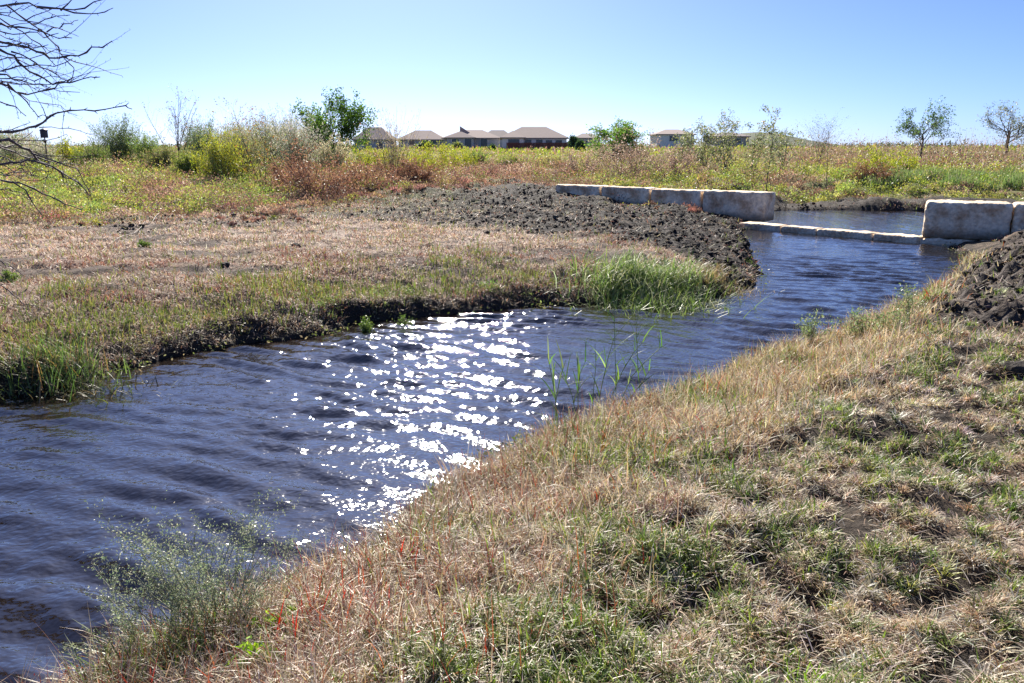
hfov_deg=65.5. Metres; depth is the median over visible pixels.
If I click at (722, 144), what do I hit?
willow sapling
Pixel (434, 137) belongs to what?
house
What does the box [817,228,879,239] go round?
sill stone
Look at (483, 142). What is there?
window
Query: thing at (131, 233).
fallen stick
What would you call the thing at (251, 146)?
scrub bush
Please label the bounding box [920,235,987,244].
sill stone
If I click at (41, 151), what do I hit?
scrub bush
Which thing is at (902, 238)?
sill stone
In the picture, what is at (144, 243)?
leafy weed
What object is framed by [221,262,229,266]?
mud clod
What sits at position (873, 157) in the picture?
yellow bush
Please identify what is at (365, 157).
yellow bush
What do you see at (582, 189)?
limestone block
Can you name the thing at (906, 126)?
thin tree
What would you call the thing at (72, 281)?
straw
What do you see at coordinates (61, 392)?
sedge tuft
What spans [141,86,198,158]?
bare shrub
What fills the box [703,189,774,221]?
limestone block
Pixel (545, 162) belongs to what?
scrub bush
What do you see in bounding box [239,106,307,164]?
scrub bush
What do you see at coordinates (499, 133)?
house
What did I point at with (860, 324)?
waterside weed
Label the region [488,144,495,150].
garden tree
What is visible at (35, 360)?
reed clump
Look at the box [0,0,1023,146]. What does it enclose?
sky
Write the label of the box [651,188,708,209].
limestone block
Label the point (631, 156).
dead weed
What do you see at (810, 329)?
waterside weed
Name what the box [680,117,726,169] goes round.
willow sapling
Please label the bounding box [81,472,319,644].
wispy weed
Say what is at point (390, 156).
bush
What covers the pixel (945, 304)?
mud clods
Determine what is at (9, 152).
seeding shrub
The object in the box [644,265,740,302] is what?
broad grass clump
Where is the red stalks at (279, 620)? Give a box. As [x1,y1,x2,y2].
[265,564,354,653]
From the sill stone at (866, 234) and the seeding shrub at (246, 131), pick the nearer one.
the sill stone at (866, 234)
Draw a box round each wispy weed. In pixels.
[58,556,209,664]
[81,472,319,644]
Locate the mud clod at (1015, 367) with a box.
[1002,361,1023,377]
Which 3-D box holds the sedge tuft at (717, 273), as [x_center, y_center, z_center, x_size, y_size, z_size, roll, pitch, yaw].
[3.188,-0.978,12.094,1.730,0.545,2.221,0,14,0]
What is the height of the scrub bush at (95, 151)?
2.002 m
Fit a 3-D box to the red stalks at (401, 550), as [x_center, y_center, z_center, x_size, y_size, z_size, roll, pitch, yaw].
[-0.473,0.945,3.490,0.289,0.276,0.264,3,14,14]
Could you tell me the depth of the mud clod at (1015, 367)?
5.84 m
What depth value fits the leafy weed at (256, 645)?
2.74 m
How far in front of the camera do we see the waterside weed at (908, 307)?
7.97 m
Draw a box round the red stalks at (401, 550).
[368,524,436,580]
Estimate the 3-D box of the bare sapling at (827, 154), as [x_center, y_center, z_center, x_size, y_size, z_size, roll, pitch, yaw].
[11.852,-6.908,30.091,0.454,2.628,0.555,-4,14,-15]
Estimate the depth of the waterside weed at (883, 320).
7.70 m
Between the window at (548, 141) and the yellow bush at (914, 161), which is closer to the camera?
the yellow bush at (914, 161)
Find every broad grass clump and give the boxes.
[548,235,774,321]
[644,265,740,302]
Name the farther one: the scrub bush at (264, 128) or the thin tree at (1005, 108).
the thin tree at (1005, 108)
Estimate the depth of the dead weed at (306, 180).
26.18 m
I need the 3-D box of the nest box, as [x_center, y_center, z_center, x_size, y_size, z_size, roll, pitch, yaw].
[-22.758,-9.268,38.911,0.380,2.234,0.380,0,14,0]
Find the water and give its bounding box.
[0,209,964,682]
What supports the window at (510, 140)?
in the house at (529, 135)
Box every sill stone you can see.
[741,221,787,230]
[781,225,824,234]
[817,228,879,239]
[873,233,923,243]
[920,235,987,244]
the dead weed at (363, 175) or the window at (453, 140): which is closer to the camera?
the dead weed at (363, 175)
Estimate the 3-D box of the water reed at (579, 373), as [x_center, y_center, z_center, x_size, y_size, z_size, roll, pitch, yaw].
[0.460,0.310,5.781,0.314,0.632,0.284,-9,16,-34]
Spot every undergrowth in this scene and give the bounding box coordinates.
[0,109,1023,163]
[0,141,1023,240]
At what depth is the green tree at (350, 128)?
47.87 m
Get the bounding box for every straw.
[0,176,974,425]
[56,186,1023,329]
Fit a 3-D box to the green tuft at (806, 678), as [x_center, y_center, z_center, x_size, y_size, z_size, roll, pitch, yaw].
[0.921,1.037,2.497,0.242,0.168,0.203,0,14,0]
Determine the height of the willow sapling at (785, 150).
2.483 m
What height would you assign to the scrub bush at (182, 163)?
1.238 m
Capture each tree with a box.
[0,0,131,305]
[0,126,23,149]
[289,84,379,157]
[414,140,437,150]
[450,141,463,149]
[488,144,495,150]
[567,133,578,148]
[574,139,586,149]
[584,115,651,161]
[891,95,966,161]
[978,99,1023,157]
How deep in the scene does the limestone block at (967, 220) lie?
17.48 m
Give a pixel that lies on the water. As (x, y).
(320, 431)
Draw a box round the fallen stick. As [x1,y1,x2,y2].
[102,212,161,250]
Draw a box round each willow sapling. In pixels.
[664,131,706,164]
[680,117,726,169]
[698,107,745,171]
[738,121,777,172]
[759,103,785,190]
[769,122,808,171]
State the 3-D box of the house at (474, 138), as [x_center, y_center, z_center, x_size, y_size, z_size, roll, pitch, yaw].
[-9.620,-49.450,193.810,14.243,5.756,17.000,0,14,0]
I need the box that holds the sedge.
[841,165,1023,190]
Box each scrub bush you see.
[19,141,69,166]
[71,140,111,166]
[136,144,178,168]
[168,149,214,175]
[183,127,259,181]
[203,118,276,174]
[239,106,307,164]
[241,104,341,171]
[462,149,490,163]
[488,154,523,166]
[531,155,564,167]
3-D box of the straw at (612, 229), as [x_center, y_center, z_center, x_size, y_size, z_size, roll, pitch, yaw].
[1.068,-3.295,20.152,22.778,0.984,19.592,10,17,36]
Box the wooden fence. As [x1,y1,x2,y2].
[506,142,568,149]
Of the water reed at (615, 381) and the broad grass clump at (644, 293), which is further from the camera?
the broad grass clump at (644, 293)
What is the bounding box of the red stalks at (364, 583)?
[340,564,422,613]
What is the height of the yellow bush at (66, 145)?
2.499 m
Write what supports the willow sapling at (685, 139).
on the ground at (852, 524)
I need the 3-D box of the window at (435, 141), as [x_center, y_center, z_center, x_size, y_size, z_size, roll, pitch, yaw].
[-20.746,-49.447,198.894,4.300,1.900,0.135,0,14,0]
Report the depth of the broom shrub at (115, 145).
50.10 m
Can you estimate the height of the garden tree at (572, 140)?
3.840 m
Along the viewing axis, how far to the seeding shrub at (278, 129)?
52.09 m
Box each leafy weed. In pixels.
[0,264,20,283]
[137,239,152,247]
[226,635,285,672]
[251,601,300,639]
[358,316,374,331]
[394,314,413,324]
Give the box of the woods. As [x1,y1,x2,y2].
[47,139,1023,146]
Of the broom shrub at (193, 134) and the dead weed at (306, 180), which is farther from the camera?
the broom shrub at (193, 134)
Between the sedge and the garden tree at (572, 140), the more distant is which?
the garden tree at (572, 140)
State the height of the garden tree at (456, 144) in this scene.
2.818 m
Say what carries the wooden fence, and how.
on the ground at (852, 524)
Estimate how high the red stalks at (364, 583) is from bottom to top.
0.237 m
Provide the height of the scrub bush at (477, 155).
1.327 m
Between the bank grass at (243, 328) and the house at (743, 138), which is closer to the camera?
the bank grass at (243, 328)
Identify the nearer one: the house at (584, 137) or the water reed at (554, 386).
the water reed at (554, 386)
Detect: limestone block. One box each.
[556,184,607,195]
[601,186,656,203]
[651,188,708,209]
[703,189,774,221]
[922,199,1013,239]
[1010,202,1023,233]
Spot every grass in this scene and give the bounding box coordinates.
[0,216,964,459]
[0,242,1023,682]
[0,261,1023,682]
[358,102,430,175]
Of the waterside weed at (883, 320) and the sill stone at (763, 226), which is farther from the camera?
the sill stone at (763, 226)
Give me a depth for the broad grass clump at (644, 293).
11.13 m
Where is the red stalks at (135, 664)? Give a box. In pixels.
[98,633,176,682]
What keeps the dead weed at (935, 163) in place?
on the ground at (852, 524)
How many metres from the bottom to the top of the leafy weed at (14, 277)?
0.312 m
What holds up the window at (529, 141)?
in the house at (529, 135)
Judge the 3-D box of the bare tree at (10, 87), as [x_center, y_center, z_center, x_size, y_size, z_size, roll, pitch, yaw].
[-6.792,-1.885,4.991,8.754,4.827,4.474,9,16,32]
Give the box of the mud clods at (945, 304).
[53,184,1023,329]
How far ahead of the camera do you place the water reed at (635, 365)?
6.10 m
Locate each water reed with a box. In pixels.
[529,341,581,416]
[552,344,589,417]
[581,316,631,411]
[597,306,643,397]
[611,324,667,405]
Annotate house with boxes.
[353,127,397,150]
[399,130,443,147]
[441,126,499,147]
[489,130,506,146]
[500,127,568,149]
[577,133,599,145]
[649,129,696,147]
[705,132,750,147]
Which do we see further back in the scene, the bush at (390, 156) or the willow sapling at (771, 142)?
the bush at (390, 156)
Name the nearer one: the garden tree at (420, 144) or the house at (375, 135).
the garden tree at (420, 144)
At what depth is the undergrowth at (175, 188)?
31.32 m
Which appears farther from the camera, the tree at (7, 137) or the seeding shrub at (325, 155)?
the tree at (7, 137)
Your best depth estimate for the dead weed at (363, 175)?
29.22 m
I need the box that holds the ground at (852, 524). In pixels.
[0,132,1023,682]
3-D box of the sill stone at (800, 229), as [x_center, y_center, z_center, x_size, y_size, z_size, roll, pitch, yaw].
[7.417,-2.731,20.330,0.482,0.427,1.010,-10,17,-37]
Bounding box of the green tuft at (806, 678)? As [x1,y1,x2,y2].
[767,649,855,682]
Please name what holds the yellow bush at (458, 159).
on the ground at (852, 524)
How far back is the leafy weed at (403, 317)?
9.64 m
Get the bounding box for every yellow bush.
[48,136,83,165]
[341,142,398,170]
[377,133,472,173]
[429,142,480,169]
[847,142,920,170]
[884,155,921,170]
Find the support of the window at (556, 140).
in the house at (529, 135)
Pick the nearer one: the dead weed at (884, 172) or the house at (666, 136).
the dead weed at (884, 172)
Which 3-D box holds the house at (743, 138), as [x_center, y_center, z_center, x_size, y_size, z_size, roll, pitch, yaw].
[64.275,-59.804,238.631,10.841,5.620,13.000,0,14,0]
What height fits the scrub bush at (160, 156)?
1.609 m
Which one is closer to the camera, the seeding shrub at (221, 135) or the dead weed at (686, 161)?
the dead weed at (686, 161)
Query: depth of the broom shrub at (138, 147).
48.27 m
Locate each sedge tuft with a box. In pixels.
[0,335,190,413]
[670,258,784,298]
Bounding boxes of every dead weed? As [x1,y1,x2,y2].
[251,156,315,192]
[263,131,368,198]
[320,148,414,188]
[368,155,444,181]
[529,140,626,175]
[563,124,698,178]
[643,144,722,178]
[848,158,900,181]
[922,156,968,169]
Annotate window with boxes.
[376,141,382,148]
[420,140,437,144]
[451,138,458,143]
[464,138,471,146]
[480,139,487,146]
[507,138,519,142]
[524,139,531,146]
[545,139,552,146]
[555,139,562,142]
[669,135,678,141]
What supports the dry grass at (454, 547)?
on the ground at (852, 524)
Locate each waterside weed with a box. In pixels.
[795,309,836,345]
[830,304,881,337]
[862,305,912,333]
[891,283,925,322]
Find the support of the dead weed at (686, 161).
on the ground at (852, 524)
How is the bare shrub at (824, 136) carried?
on the ground at (852, 524)
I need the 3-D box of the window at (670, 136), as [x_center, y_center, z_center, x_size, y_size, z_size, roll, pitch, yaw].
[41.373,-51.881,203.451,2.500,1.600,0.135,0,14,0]
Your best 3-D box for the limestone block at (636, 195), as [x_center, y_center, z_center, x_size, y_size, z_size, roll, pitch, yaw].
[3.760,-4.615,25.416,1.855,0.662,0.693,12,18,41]
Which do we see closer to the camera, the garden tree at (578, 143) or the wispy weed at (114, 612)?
the wispy weed at (114, 612)
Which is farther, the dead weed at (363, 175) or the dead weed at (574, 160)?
the dead weed at (574, 160)
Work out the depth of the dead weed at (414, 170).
32.84 m
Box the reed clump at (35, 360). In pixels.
[0,321,133,399]
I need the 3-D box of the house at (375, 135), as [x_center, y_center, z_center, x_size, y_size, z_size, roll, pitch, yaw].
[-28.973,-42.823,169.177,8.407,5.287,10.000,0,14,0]
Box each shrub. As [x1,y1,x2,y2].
[0,126,38,162]
[78,112,159,163]
[116,131,171,162]
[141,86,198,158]
[171,109,224,160]
[189,123,252,154]
[212,98,285,191]
[223,113,275,156]
[251,111,301,157]
[278,116,323,160]
[303,131,360,171]
[800,107,853,161]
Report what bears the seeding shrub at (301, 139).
on the ground at (852, 524)
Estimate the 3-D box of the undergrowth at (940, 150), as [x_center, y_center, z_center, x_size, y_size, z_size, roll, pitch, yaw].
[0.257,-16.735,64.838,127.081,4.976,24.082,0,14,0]
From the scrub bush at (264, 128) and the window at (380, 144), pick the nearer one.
the scrub bush at (264, 128)
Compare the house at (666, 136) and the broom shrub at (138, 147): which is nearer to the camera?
the broom shrub at (138, 147)
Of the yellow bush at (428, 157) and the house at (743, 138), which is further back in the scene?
the house at (743, 138)
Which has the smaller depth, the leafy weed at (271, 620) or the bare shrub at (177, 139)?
the leafy weed at (271, 620)
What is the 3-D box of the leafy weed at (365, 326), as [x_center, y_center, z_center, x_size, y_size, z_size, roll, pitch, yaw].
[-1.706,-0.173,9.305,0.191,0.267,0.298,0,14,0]
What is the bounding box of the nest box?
[39,128,48,162]
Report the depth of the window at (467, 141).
186.14 m
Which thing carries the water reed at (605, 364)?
on the water
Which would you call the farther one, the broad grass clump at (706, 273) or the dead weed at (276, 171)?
the dead weed at (276, 171)
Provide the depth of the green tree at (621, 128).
59.52 m
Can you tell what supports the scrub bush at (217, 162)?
on the ground at (852, 524)
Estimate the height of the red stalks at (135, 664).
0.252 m
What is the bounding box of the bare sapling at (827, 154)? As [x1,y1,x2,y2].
[823,125,832,188]
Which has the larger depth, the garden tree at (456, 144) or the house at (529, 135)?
the house at (529, 135)
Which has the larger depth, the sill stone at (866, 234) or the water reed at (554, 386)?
the sill stone at (866, 234)
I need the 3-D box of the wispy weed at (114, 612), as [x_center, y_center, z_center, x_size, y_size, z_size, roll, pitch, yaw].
[-1.462,1.056,3.112,0.511,0.407,0.430,0,14,0]
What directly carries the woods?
on the ground at (852, 524)
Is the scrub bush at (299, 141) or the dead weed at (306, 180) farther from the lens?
the scrub bush at (299, 141)
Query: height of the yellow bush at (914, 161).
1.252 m
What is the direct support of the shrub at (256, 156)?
on the ground at (852, 524)
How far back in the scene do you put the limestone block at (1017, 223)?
17.03 m
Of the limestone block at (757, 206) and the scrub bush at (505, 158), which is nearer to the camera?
the limestone block at (757, 206)
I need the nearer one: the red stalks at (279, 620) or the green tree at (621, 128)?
the red stalks at (279, 620)
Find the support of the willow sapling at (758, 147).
on the ground at (852, 524)
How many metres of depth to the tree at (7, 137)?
58.80 m

